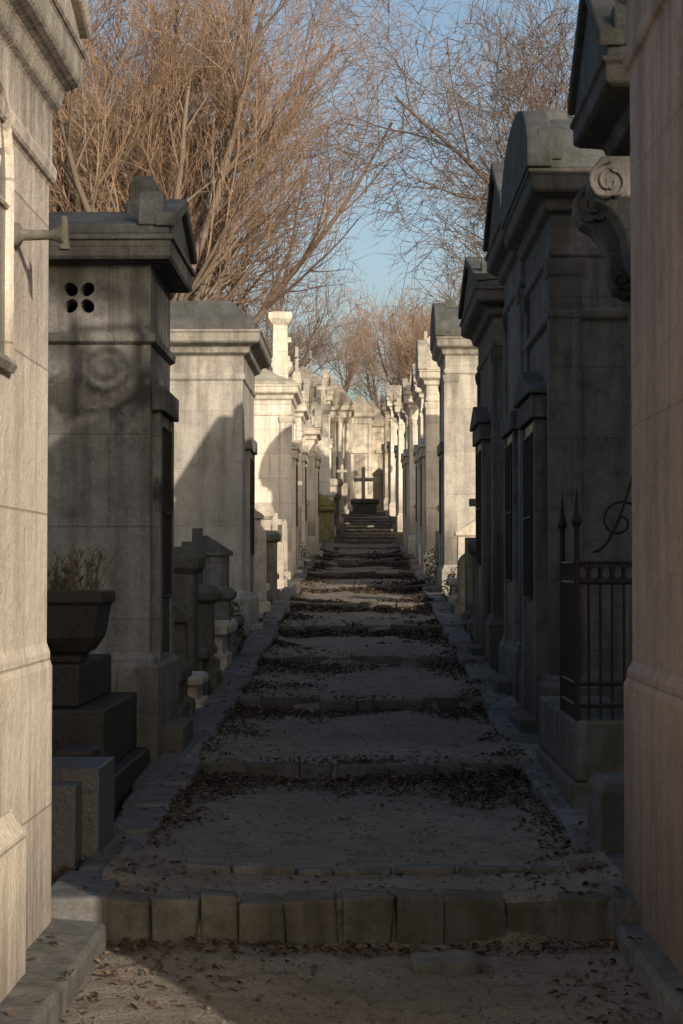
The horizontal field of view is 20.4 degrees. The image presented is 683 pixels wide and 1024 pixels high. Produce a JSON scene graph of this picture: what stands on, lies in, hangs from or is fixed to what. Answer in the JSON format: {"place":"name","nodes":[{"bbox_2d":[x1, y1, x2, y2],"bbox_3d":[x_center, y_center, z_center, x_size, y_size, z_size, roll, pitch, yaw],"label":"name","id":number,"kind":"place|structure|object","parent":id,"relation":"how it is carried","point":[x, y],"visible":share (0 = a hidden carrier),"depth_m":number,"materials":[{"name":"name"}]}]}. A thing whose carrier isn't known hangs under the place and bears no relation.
{"place":"outdoors","nodes":[
{"label":"outdoors","id":0,"kind":"place"},
{"bbox_2d":[51,509,402,885],"bbox_3d":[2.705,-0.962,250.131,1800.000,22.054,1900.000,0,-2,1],"label":"ground","id":1,"kind":"structure","parent":0,"point":[338,538],"depth_m":62.32,"materials":[{"name":"grey stone"}]},
{"bbox_2d":[0,0,90,1002],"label":"mausoleum","id":2,"kind":"structure","parent":1,"relation":"on","point":[43,54],"depth_m":7.33,"materials":[{"name":"beige stone"}]},
{"bbox_2d":[0,124,5,353],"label":"window glass","id":3,"kind":"structure","parent":2,"relation":"in","point":[2,150],"depth_m":6.89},
{"bbox_2d":[14,216,69,249],"bbox_3d":[-1.132,-1.050,7.148,0.222,0.125,0.100,0,-2,1],"label":"wall lamp bracket","id":4,"kind":"object","parent":2,"relation":"attached to","point":[60,234],"depth_m":7.13,"materials":[{"name":"stone"}]},
{"bbox_2d":[51,757,114,878],"bbox_3d":[-1.404,1.544,9.273,0.490,0.620,0.800,0,-2,1],"label":"granite tomb","id":5,"kind":"object","parent":1,"relation":"on","point":[82,820],"visible":0.37,"depth_m":9.09,"materials":[{"name":"grey stone"}]},
{"bbox_2d":[51,654,149,819],"bbox_3d":[-1.869,1.397,11.183,1.220,1.030,2.400,0,-2,1],"label":"stepped dark tomb","id":6,"kind":"object","parent":1,"relation":"on","point":[93,715],"visible":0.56,"depth_m":10.93,"materials":[{"name":"black stone"}]},
{"bbox_2d":[47,542,122,662],"bbox_3d":[-1.568,0.521,11.182,0.611,0.715,0.610,0,-2,1],"label":"stone planter","id":7,"kind":"object","parent":6,"relation":"on","point":[77,622],"visible":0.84,"depth_m":10.94,"materials":[{"name":"grey stone"}]},
{"bbox_2d":[47,176,196,761],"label":"mausoleum","id":8,"kind":"structure","parent":1,"relation":"on","point":[115,279],"depth_m":12.74,"materials":[{"name":"grey stone"}]},
{"bbox_2d":[162,416,169,653],"bbox_3d":[-1.257,0.400,13.358,0.033,2.138,0.618,0,-2,1],"label":"door","id":9,"kind":"structure","parent":8,"relation":"in","point":[166,423],"depth_m":13.39,"materials":[{"name":"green metal"}]},
{"bbox_2d":[0,540,325,1023],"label":"kerb","id":10,"kind":"structure","parent":1,"relation":"on","point":[76,927],"depth_m":8.63,"materials":[{"name":"stone"}]},
{"bbox_2d":[174,601,194,716],"bbox_3d":[-1.355,1.344,15.262,0.340,1.246,0.280,0,-2,1],"label":"headstone","id":11,"kind":"object","parent":1,"relation":"on","point":[182,617],"visible":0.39,"depth_m":15.19,"materials":[{"name":"stone"}]},
{"bbox_2d":[179,660,191,716],"bbox_3d":[-1.588,1.535,14.928,0.750,0.700,0.900,0,-2,1],"label":"stepped tomb","id":12,"kind":"object","parent":1,"relation":"on","point":[185,669],"visible":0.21,"depth_m":14.91,"materials":[{"name":"stone"}]},
{"bbox_2d":[174,546,205,694],"bbox_3d":[-1.598,1.134,16.841,0.740,1.650,0.620,0,-2,1],"label":"headstone","id":13,"kind":"object","parent":1,"relation":"on","point":[189,564],"visible":0.3,"depth_m":16.60,"materials":[{"name":"stone"}]},
{"bbox_2d":[187,671,208,710],"bbox_3d":[-1.247,1.611,15.923,0.220,0.520,0.700,0,-2,1],"label":"stepped tomb","id":14,"kind":"object","parent":1,"relation":"on","point":[196,680],"visible":0.43,"depth_m":15.63,"materials":[{"name":"stone"}]},
{"bbox_2d":[182,528,219,668],"bbox_3d":[-1.418,1.036,18.683,0.420,1.754,0.300,0,-2,1],"label":"headstone","id":15,"kind":"object","parent":1,"relation":"on","point":[199,542],"visible":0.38,"depth_m":18.66,"materials":[{"name":"stone"}]},
{"bbox_2d":[198,644,216,695],"bbox_3d":[-1.557,1.548,17.779,0.700,0.620,1.200,0,-2,1],"label":"stepped tomb","id":16,"kind":"object","parent":1,"relation":"on","point":[204,653],"visible":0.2,"depth_m":17.23,"materials":[{"name":"stone"}]},
{"bbox_2d":[199,585,220,693],"bbox_3d":[-1.308,1.309,17.683,0.360,1.250,0.320,0,-2,1],"label":"headstone","id":17,"kind":"object","parent":1,"relation":"on","point":[209,596],"visible":0.45,"depth_m":17.59,"materials":[{"name":"stone"}]},
{"bbox_2d":[203,535,234,640],"bbox_3d":[-1.519,1.061,21.320,0.620,1.597,0.370,0,-2,1],"label":"headstone","id":18,"kind":"object","parent":1,"relation":"on","point":[216,571],"visible":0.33,"depth_m":21.20,"materials":[{"name":"grey stone"}]},
{"bbox_2d":[170,300,272,635],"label":"mausoleum","id":19,"kind":"structure","parent":1,"relation":"on","point":[220,350],"depth_m":23.05,"materials":[{"name":"grey stone"}]},
{"bbox_2d":[250,452,252,591],"bbox_3d":[-1.170,0.330,24.215,0.033,2.174,0.834,0,-2,1],"label":"door","id":20,"kind":"structure","parent":19,"relation":"in","point":[251,455],"depth_m":24.32,"materials":[{"name":"green metal"}]},
{"bbox_2d":[49,0,399,325],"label":"bare tree","id":21,"kind":"object","parent":1,"relation":"on","point":[201,280],"visible":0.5,"depth_m":61.31,"materials":[{"name":"brown plant"}]},
{"bbox_2d":[214,587,236,661],"bbox_3d":[-1.334,1.339,19.909,0.460,1.100,0.370,0,-2,1],"label":"headstone","id":22,"kind":"object","parent":1,"relation":"on","point":[223,606],"visible":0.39,"depth_m":19.79,"materials":[{"name":"stone"}]},
{"bbox_2d":[215,618,236,670],"bbox_3d":[-1.486,1.476,19.781,0.700,0.700,1.600,0,-2,1],"label":"stepped tomb","id":23,"kind":"object","parent":1,"relation":"on","point":[223,630],"visible":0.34,"depth_m":19.03,"materials":[{"name":"stone"}]},
{"bbox_2d":[231,615,243,652],"bbox_3d":[-1.464,1.494,21.782,0.600,0.580,1.600,0,-2,1],"label":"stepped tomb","id":24,"kind":"object","parent":1,"relation":"on","point":[237,642],"visible":0.18,"depth_m":21.70,"materials":[{"name":"stone"}]},
{"bbox_2d":[231,601,246,641],"bbox_3d":[-1.310,1.283,22.282,0.444,0.605,0.422,0,-2,1],"label":"ivy shrub","id":25,"kind":"object","parent":1,"relation":"on","point":[239,626],"visible":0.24,"depth_m":22.25,"materials":[{"name":"green plant"}]},
{"bbox_2d":[49,0,440,326],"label":"bare tree","id":26,"kind":"object","parent":1,"relation":"on","point":[172,181],"visible":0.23,"depth_m":63.22,"materials":[{"name":"brown plant"}]},
{"bbox_2d":[255,509,263,524],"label":"headstone","id":27,"kind":"object","parent":1,"relation":"on","point":[259,516],"visible":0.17,"depth_m":27.99,"materials":[{"name":"stone"}]},
{"bbox_2d":[255,523,270,617],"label":"headstone","id":28,"kind":"object","parent":1,"relation":"on","point":[260,564],"visible":0.36,"depth_m":26.60,"materials":[{"name":"stone"}]},
{"bbox_2d":[255,503,273,529],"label":"headstone","id":29,"kind":"object","parent":1,"relation":"on","point":[266,510],"visible":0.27,"depth_m":31.00,"materials":[{"name":"stone"}]},
{"bbox_2d":[265,530,280,602],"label":"headstone","id":30,"kind":"object","parent":1,"relation":"on","point":[273,538],"visible":0.42,"depth_m":29.50,"materials":[{"name":"stone"}]},
{"bbox_2d":[271,512,284,578],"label":"headstone","id":31,"kind":"object","parent":1,"relation":"on","point":[280,526],"visible":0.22,"depth_m":34.22,"materials":[{"name":"stone"}]},
{"bbox_2d":[254,368,302,576],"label":"mausoleum","id":32,"kind":"structure","parent":1,"relation":"on","point":[277,400],"depth_m":37.06,"materials":[{"name":"stone"}]},
{"bbox_2d":[271,513,286,590],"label":"headstone","id":33,"kind":"object","parent":1,"relation":"on","point":[281,580],"visible":0.4,"depth_m":32.61,"materials":[{"name":"stone"}]},
{"bbox_2d":[268,311,291,377],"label":"column monument","id":34,"kind":"object","parent":1,"relation":"on","point":[280,321],"depth_m":40.58,"materials":[{"name":"stone"}]},
{"bbox_2d":[271,337,292,373],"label":"column monument","id":35,"kind":"object","parent":1,"relation":"on","point":[290,366],"depth_m":46.13,"materials":[{"name":"stone"}]},
{"bbox_2d":[52,0,517,323],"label":"bare tree","id":36,"kind":"object","parent":1,"relation":"on","point":[316,242],"visible":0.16,"depth_m":68.17,"materials":[{"name":"brown plant"}]},
{"bbox_2d":[282,519,290,580],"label":"headstone","id":37,"kind":"object","parent":1,"relation":"on","point":[287,574],"visible":0.33,"depth_m":35.62,"materials":[{"name":"stone"}]},
{"bbox_2d":[214,197,376,385],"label":"bare tree","id":38,"kind":"object","parent":1,"relation":"on","point":[292,344],"visible":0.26,"depth_m":97.00,"materials":[{"name":"brown plant"}]},
{"bbox_2d":[298,481,303,566],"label":"headstone","id":39,"kind":"object","parent":1,"relation":"on","point":[300,563],"visible":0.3,"depth_m":40.32,"materials":[{"name":"stone"}]},
{"bbox_2d":[292,346,310,561],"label":"mausoleum","id":40,"kind":"structure","parent":1,"relation":"on","point":[302,412],"depth_m":42.95,"materials":[{"name":"stone"}]},
{"bbox_2d":[298,366,314,376],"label":"gabled mausoleum","id":41,"kind":"structure","parent":1,"relation":"on","point":[304,371],"depth_m":84.10,"materials":[{"name":"beige stone"}]},
{"bbox_2d":[306,500,310,556],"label":"headstone","id":42,"kind":"object","parent":1,"relation":"on","point":[308,554],"visible":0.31,"depth_m":45.61,"materials":[{"name":"stone"}]},
{"bbox_2d":[288,370,334,478],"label":"mausoleum","id":43,"kind":"structure","parent":1,"relation":"on","point":[330,396],"depth_m":68.76,"materials":[{"name":"stone"}]},
{"bbox_2d":[304,405,322,555],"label":"mausoleum","id":44,"kind":"structure","parent":1,"relation":"on","point":[313,429],"depth_m":47.53,"materials":[{"name":"beige stone"}]},
{"bbox_2d":[310,378,320,451],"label":"mausoleum","id":45,"kind":"structure","parent":1,"relation":"on","point":[315,396],"depth_m":61.75,"materials":[{"name":"stone"}]},
{"bbox_2d":[316,379,335,536],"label":"column monument","id":46,"kind":"object","parent":1,"relation":"on","point":[324,470],"depth_m":59.31,"materials":[{"name":"stone"}]},
{"bbox_2d":[319,493,335,541],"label":"sarcophagus tomb","id":47,"kind":"object","parent":1,"relation":"on","point":[327,506],"visible":0.37,"depth_m":57.02,"materials":[{"name":"stone"}]},
{"bbox_2d":[330,479,342,522],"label":"headstone","id":48,"kind":"object","parent":1,"relation":"on","point":[336,485],"visible":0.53,"depth_m":65.04,"materials":[{"name":"stone"}]},
{"bbox_2d":[333,493,340,533],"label":"headstone","id":49,"kind":"object","parent":1,"relation":"on","point":[336,498],"visible":0.44,"depth_m":60.02,"materials":[{"name":"stone"}]},
{"bbox_2d":[330,388,353,510],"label":"portico mausoleum","id":50,"kind":"structure","parent":1,"relation":"on","point":[342,414],"depth_m":75.41,"materials":[{"name":"stone"}]},
{"bbox_2d":[337,465,348,513],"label":"headstone","id":51,"kind":"object","parent":1,"relation":"on","point":[345,510],"visible":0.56,"depth_m":71.06,"materials":[{"name":"stone"}]},
{"bbox_2d":[251,279,457,410],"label":"distant trees","id":52,"kind":"object","parent":1,"relation":"on","point":[363,371],"visible":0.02,"depth_m":124.96,"materials":[{"name":"brown plant"}]},
{"bbox_2d":[351,395,374,498],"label":"gabled mausoleum","id":53,"kind":"structure","parent":1,"relation":"on","point":[363,417],"depth_m":86.08,"materials":[{"name":"stone"}]},
{"bbox_2d":[355,455,364,493],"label":"door","id":54,"kind":"structure","parent":53,"relation":"in","point":[359,459],"depth_m":86.06,"materials":[{"name":"stone"}]},
{"bbox_2d":[351,467,378,513],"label":"cross monument","id":55,"kind":"object","parent":1,"relation":"on","point":[363,505],"visible":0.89,"depth_m":71.03,"materials":[{"name":"stone"}]},
{"bbox_2d":[343,515,394,541],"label":"staircase","id":56,"kind":"structure","parent":1,"relation":"on","point":[364,534],"depth_m":61.09,"materials":[{"name":"grey stone"}]},
{"bbox_2d":[372,468,382,508],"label":"headstone","id":57,"kind":"object","parent":1,"relation":"on","point":[377,474],"visible":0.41,"depth_m":78.05,"materials":[{"name":"stone"}]},
{"bbox_2d":[372,411,384,493],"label":"gabled mausoleum","id":58,"kind":"structure","parent":1,"relation":"on","point":[377,436],"depth_m":89.08,"materials":[{"name":"beige stone"}]},
{"bbox_2d":[378,454,382,470],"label":"door","id":59,"kind":"structure","parent":58,"relation":"in","point":[380,457],"depth_m":89.07,"materials":[{"name":"stone"}]},
{"bbox_2d":[380,377,389,509],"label":"mausoleum","id":60,"kind":"structure","parent":1,"relation":"on","point":[385,414],"depth_m":77.09,"materials":[{"name":"beige stone"}]},
{"bbox_2d":[385,383,401,515],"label":"mausoleum","id":61,"kind":"structure","parent":1,"relation":"on","point":[393,423],"depth_m":68.08,"materials":[{"name":"stone"}]},
{"bbox_2d":[392,387,404,531],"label":"mausoleum","id":62,"kind":"structure","parent":1,"relation":"on","point":[399,447],"depth_m":61.06,"materials":[{"name":"stone"}]},
{"bbox_2d":[399,407,407,544],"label":"mausoleum","id":63,"kind":"structure","parent":1,"relation":"on","point":[403,416],"depth_m":54.47,"materials":[{"name":"beige stone"}]},
{"bbox_2d":[331,232,484,407],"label":"bare tree","id":64,"kind":"object","parent":1,"relation":"on","point":[398,353],"visible":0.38,"depth_m":107.83,"materials":[{"name":"brown plant"}]},
{"bbox_2d":[401,372,417,553],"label":"mausoleum","id":65,"kind":"structure","parent":1,"relation":"on","point":[409,407],"depth_m":48.03,"materials":[{"name":"stone"}]},
{"bbox_2d":[411,331,426,563],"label":"mausoleum","id":66,"kind":"structure","parent":1,"relation":"on","point":[417,394],"depth_m":42.44,"materials":[{"name":"stone"}]},
{"bbox_2d":[415,336,439,576],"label":"mausoleum","id":67,"kind":"structure","parent":1,"relation":"on","point":[427,373],"depth_m":36.52,"materials":[{"name":"beige stone"}]},
{"bbox_2d":[424,541,438,583],"bbox_3d":[1.815,0.880,33.567,0.740,0.980,0.747,0,-2,1],"label":"ivy shrub","id":68,"kind":"object","parent":1,"relation":"on","point":[433,571],"visible":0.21,"depth_m":33.51,"materials":[{"name":"green plant"}]},
{"bbox_2d":[432,506,438,583],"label":"headstone","id":69,"kind":"object","parent":1,"relation":"on","point":[436,551],"visible":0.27,"depth_m":33.58,"materials":[{"name":"stone"}]},
{"bbox_2d":[293,0,578,315],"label":"bare tree","id":70,"kind":"object","parent":1,"relation":"on","point":[510,81],"visible":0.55,"depth_m":46.11,"materials":[{"name":"brown plant"}]},
{"bbox_2d":[440,567,456,600],"bbox_3d":[1.711,1.143,28.856,0.450,0.607,0.435,0,-2,1],"label":"ivy shrub","id":71,"kind":"object","parent":1,"relation":"on","point":[451,576],"visible":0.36,"depth_m":28.83,"materials":[{"name":"green plant"}]},
{"bbox_2d":[446,578,456,603],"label":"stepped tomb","id":72,"kind":"object","parent":1,"relation":"on","point":[452,582],"visible":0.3,"depth_m":28.38,"materials":[{"name":"stone"}]},
{"bbox_2d":[430,299,477,594],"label":"mausoleum","id":73,"kind":"structure","parent":1,"relation":"on","point":[454,352],"depth_m":30.92,"materials":[{"name":"grey stone"}]},
{"bbox_2d":[453,553,464,618],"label":"headstone","id":74,"kind":"object","parent":1,"relation":"on","point":[458,607],"visible":0.29,"depth_m":26.16,"materials":[{"name":"stone"}]},
{"bbox_2d":[453,520,475,604],"bbox_3d":[1.952,0.921,27.865,0.620,1.597,0.320,0,-2,1],"label":"headstone","id":75,"kind":"object","parent":1,"relation":"on","point":[464,532],"visible":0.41,"depth_m":27.75,"materials":[{"name":"stone"}]},
{"bbox_2d":[460,499,475,623],"bbox_3d":[1.869,0.707,24.871,0.620,2.151,0.320,0,-2,1],"label":"headstone","id":76,"kind":"object","parent":1,"relation":"on","point":[465,615],"visible":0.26,"depth_m":24.77,"materials":[{"name":"stone"}]},
{"bbox_2d":[364,0,577,331],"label":"bare tree","id":77,"kind":"object","parent":1,"relation":"on","point":[449,212],"visible":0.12,"depth_m":64.57,"materials":[{"name":"brown plant"}]},
{"bbox_2d":[467,538,475,641],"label":"headstone","id":78,"kind":"object","parent":1,"relation":"on","point":[471,547],"visible":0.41,"depth_m":23.16,"materials":[{"name":"stone"}]},
{"bbox_2d":[458,257,503,672],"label":"mausoleum","id":79,"kind":"structure","parent":1,"relation":"on","point":[481,307],"depth_m":20.05,"materials":[{"name":"grey stone"}]},
{"bbox_2d":[478,443,480,645],"bbox_3d":[1.545,0.354,20.683,0.073,2.198,0.834,0,-2,1],"label":"door","id":80,"kind":"structure","parent":79,"relation":"in","point":[479,446],"depth_m":20.79,"materials":[{"name":"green metal"}]},
{"bbox_2d":[419,47,568,251],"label":"bare tree","id":81,"kind":"object","parent":1,"relation":"on","point":[477,150],"visible":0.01,"depth_m":74.12,"materials":[{"name":"brown plant"}]},
{"bbox_2d":[483,162,524,702],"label":"mausoleum","id":82,"kind":"structure","parent":1,"relation":"on","point":[505,266],"depth_m":17.08,"materials":[{"name":"grey stone"}]},
{"bbox_2d":[507,434,512,640],"bbox_3d":[1.548,0.398,17.230,0.033,2.198,0.834,0,-2,1],"label":"door","id":83,"kind":"structure","parent":82,"relation":"in","point":[509,439],"depth_m":17.33,"materials":[{"name":"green metal"}]},
{"bbox_2d":[396,539,682,1023],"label":"kerb","id":84,"kind":"structure","parent":1,"relation":"on","point":[658,974],"depth_m":9.80,"materials":[{"name":"stone"}]},
{"bbox_2d":[501,110,629,736],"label":"mausoleum","id":85,"kind":"structure","parent":1,"relation":"on","point":[570,403],"depth_m":13.41,"materials":[{"name":"grey stone"}]},
{"bbox_2d":[525,422,533,716],"bbox_3d":[1.468,0.433,14.428,0.073,2.198,0.834,0,-2,1],"label":"door","id":86,"kind":"structure","parent":85,"relation":"in","point":[529,429],"depth_m":14.47,"materials":[{"name":"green metal"}]},
{"bbox_2d":[537,476,631,808],"bbox_3d":[1.510,0.876,11.513,0.470,2.092,2.100,0,-2,1],"label":"tomb","id":87,"kind":"object","parent":1,"relation":"on","point":[581,739],"visible":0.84,"depth_m":10.52,"materials":[{"name":"stone"}]},
{"bbox_2d":[567,0,631,663],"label":"mausoleum","id":88,"kind":"structure","parent":1,"relation":"on","point":[598,105],"depth_m":11.22,"materials":[{"name":"grey stone"}]},
{"bbox_2d":[572,156,630,300],"bbox_3d":[1.593,-1.658,11.223,0.376,0.700,0.973,0,-2,1],"label":"scroll console","id":89,"kind":"object","parent":88,"relation":"attached to","point":[601,211],"visible":0.74,"depth_m":10.90,"materials":[{"name":"grey stone"}]},
{"bbox_2d":[588,773,623,854],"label":"stone block","id":90,"kind":"structure","parent":1,"relation":"on","point":[606,810],"depth_m":9.15,"materials":[{"name":"grey stone"}]},
{"bbox_2d":[616,0,682,974],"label":"mausoleum","id":91,"kind":"structure","parent":1,"relation":"on","point":[652,60],"depth_m":7.61,"materials":[{"name":"stone"}]},
{"bbox_2d":[52,0,578,406],"label":"sky","id":92,"kind":"structure","parent":0,"point":[374,266],"materials":[{"name":"blue"}]},
{"bbox_2d":[59,542,666,1023],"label":"path","id":93,"kind":"structure","parent":0,"point":[475,838],"depth_m":9.18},
{"bbox_2d":[5,549,682,1023],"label":"fallen leaves","id":94,"kind":"object","parent":93,"relation":"on","point":[441,779],"visible":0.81,"depth_m":12.23,"materials":[{"name":"brown plant"}]},
{"bbox_2d":[202,759,516,782],"bbox_3d":[0.145,1.752,12.489,2.235,0.248,0.306,0,-2,-1],"label":"stone step","id":95,"kind":"object","parent":93,"relation":"on","point":[310,771],"visible":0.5,"depth_m":12.42,"materials":[{"name":"grey stone"}]},
{"bbox_2d":[262,655,456,665],"bbox_3d":[0.236,1.667,20.600,2.230,0.223,0.244,0,-2,1],"label":"stone step","id":96,"kind":"object","parent":93,"relation":"on","point":[422,660],"visible":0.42,"depth_m":20.54,"materials":[{"name":"grey stone"}]},
{"bbox_2d":[279,624,439,634],"bbox_3d":[0.279,1.578,24.764,2.236,0.243,0.278,0,-2,-2],"label":"stone step","id":97,"kind":"object","parent":93,"relation":"on","point":[402,627],"visible":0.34,"depth_m":24.70,"materials":[{"name":"grey stone"}]},
{"bbox_2d":[323,553,396,556],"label":"stone step","id":98,"kind":"object","parent":93,"relation":"on","point":[362,554],"visible":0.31,"depth_m":48.96,"materials":[{"name":"grey stone"}]},
{"bbox_2d":[300,584,421,589],"bbox_3d":[0.390,1.391,33.418,2.235,0.232,0.304,0,-2,3],"label":"stone step","id":99,"kind":"object","parent":93,"relation":"on","point":[347,586],"visible":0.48,"depth_m":33.35,"materials":[{"name":"grey stone"}]},
{"bbox_2d":[240,697,482,713],"bbox_3d":[0.195,1.733,16.665,2.220,0.230,0.293,0,-2,-4],"label":"stone step","id":100,"kind":"object","parent":93,"relation":"on","point":[369,705],"visible":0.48,"depth_m":16.60,"materials":[{"name":"grey stone"}]},
{"bbox_2d":[64,670,659,1023],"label":"pebbles","id":101,"kind":"object","parent":93,"relation":"on","point":[223,1021],"visible":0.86,"depth_m":8.43,"materials":[{"name":"stone"}]},
{"bbox_2d":[315,572,409,577],"bbox_3d":[0.423,1.329,38.566,2.220,0.239,0.245,0,-2,0],"label":"stone step","id":102,"kind":"object","parent":93,"relation":"on","point":[338,574],"visible":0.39,"depth_m":38.47,"materials":[{"name":"grey stone"}]},
{"bbox_2d":[320,561,405,566],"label":"stone step","id":103,"kind":"object","parent":93,"relation":"on","point":[362,562],"visible":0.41,"depth_m":43.89,"materials":[{"name":"grey stone"}]},
{"bbox_2d":[333,546,398,550],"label":"stone step","id":104,"kind":"object","parent":93,"relation":"on","point":[374,548],"visible":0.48,"depth_m":53.94,"materials":[{"name":"grey stone"}]},
{"bbox_2d":[106,887,626,945],"bbox_3d":[0.100,1.768,8.119,2.229,0.303,0.282,0,-2,-1],"label":"stone step","id":105,"kind":"object","parent":93,"relation":"on","point":[303,917],"visible":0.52,"depth_m":8.01,"materials":[{"name":"grey stone"}]},
{"bbox_2d":[313,602,428,608],"bbox_3d":[0.328,1.479,28.861,2.241,0.242,0.291,0,-2,7],"label":"stone step","id":106,"kind":"object","parent":93,"relation":"on","point":[370,604],"visible":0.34,"depth_m":28.77,"materials":[{"name":"grey stone"}]},
{"bbox_2d":[185,860,607,875],"bbox_3d":[0.254,1.675,8.783,1.948,0.144,0.177,0,-2,1],"label":"stone edging","id":107,"kind":"object","parent":93,"relation":"on","point":[269,868],"visible":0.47,"depth_m":8.74,"materials":[{"name":"grey stone"}]},
{"bbox_2d":[409,950,480,974],"bbox_3d":[0.411,1.806,7.541,0.271,0.097,0.221,0,-2,-3],"label":"loose stone","id":108,"kind":"object","parent":93,"relation":"on","point":[454,962],"visible":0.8,"depth_m":7.46,"materials":[{"name":"grey stone"}]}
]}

